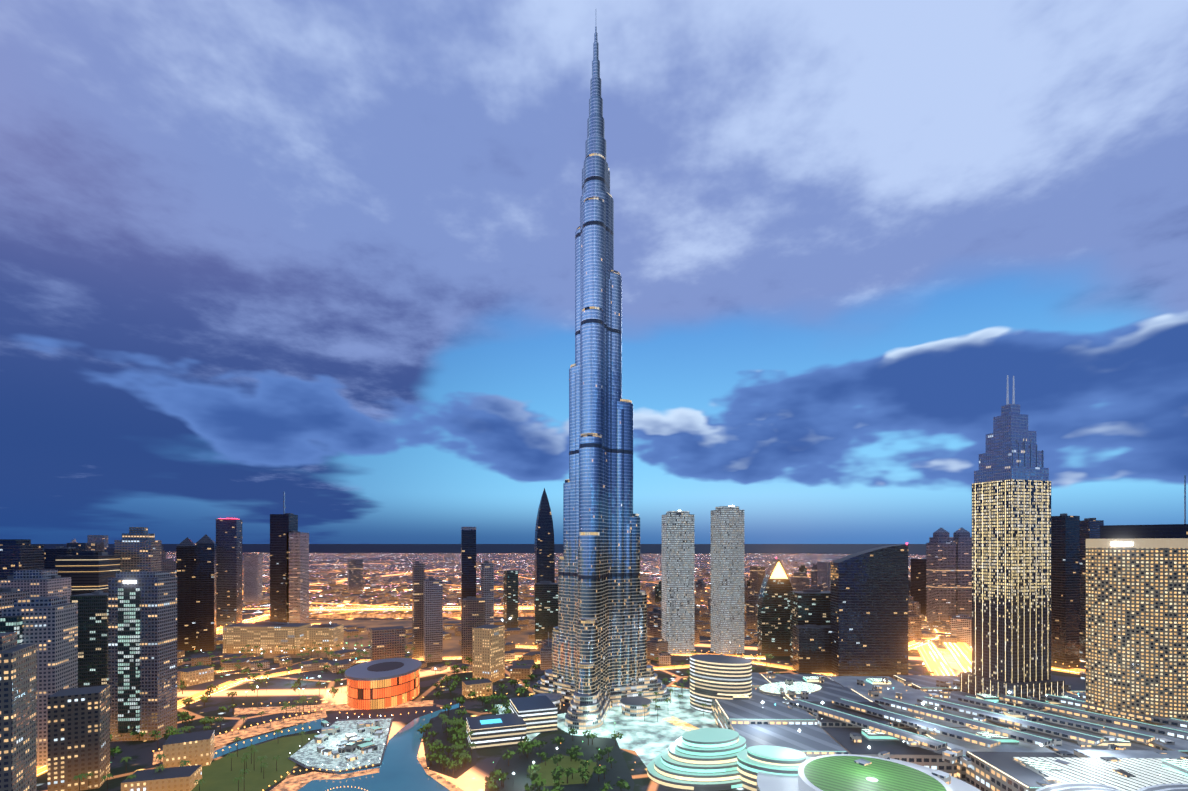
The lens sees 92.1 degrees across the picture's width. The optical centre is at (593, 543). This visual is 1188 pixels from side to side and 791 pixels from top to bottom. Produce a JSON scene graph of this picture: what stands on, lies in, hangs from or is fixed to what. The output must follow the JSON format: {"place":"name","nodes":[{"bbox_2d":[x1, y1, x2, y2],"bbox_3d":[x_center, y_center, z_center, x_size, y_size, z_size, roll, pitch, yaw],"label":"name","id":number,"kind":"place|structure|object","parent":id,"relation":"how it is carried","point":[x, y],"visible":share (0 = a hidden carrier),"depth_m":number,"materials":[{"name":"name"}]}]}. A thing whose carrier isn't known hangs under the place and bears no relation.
{"place":"outdoors","nodes":[
{"label":"outdoors","id":0,"kind":"place"},
{"bbox_2d":[166,554,918,559],"bbox_3d":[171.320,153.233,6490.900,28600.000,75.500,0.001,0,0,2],"label":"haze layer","id":1,"kind":"object","parent":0,"point":[533,558],"depth_m":6527.34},
{"bbox_2d":[170,554,916,568],"bbox_3d":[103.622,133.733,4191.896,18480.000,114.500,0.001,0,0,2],"label":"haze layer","id":2,"kind":"object","parent":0,"point":[533,560],"depth_m":4215.01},
{"bbox_2d":[31,544,1085,790],"bbox_3d":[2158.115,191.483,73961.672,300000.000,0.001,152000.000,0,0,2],"label":"ground","id":3,"kind":"structure","parent":0,"point":[273,692],"depth_m":911.21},
{"bbox_2d":[48,535,971,790],"bbox_3d":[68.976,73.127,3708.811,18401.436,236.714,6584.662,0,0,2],"label":"city blocks","id":4,"kind":"structure","parent":3,"relation":"on","point":[78,731],"depth_m":892.20,"materials":[{"name":"brown"}]},
{"bbox_2d":[0,375,1187,790],"bbox_3d":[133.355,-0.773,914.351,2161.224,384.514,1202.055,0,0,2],"label":"high-rise buildings","id":5,"kind":"structure","parent":3,"relation":"on","point":[1028,583],"depth_m":664.71,"materials":[{"name":"grey"}]},
{"bbox_2d":[533,26,670,729],"bbox_3d":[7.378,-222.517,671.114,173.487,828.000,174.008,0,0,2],"label":"skyscraper","id":6,"kind":"structure","parent":3,"relation":"on","point":[599,669],"depth_m":671.55,"materials":[{"name":"blue"}]},
{"bbox_2d":[37,563,1187,790],"bbox_3d":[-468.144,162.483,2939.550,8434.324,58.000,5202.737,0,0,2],"label":"downtown","id":7,"kind":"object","parent":3,"relation":"on","point":[739,735],"visible":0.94,"depth_m":523.53,"materials":[{"name":"concrete"}]},
{"bbox_2d":[72,635,933,790],"bbox_3d":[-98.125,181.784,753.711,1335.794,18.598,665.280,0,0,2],"label":"trees","id":8,"kind":"object","parent":7,"relation":"on","point":[464,755],"visible":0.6,"depth_m":540.32,"materials":[{"name":"green plant"}]},
{"bbox_2d":[153,574,1117,790],"bbox_3d":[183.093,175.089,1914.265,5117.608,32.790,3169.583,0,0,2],"label":"street lamps","id":9,"kind":"object","parent":3,"relation":"on","point":[869,747],"visible":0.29,"depth_m":643.98,"materials":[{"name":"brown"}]},
{"bbox_2d":[0,0,1187,543],"label":"sky","id":10,"kind":"structure","parent":0,"point":[319,253],"materials":[{"name":"blue"}]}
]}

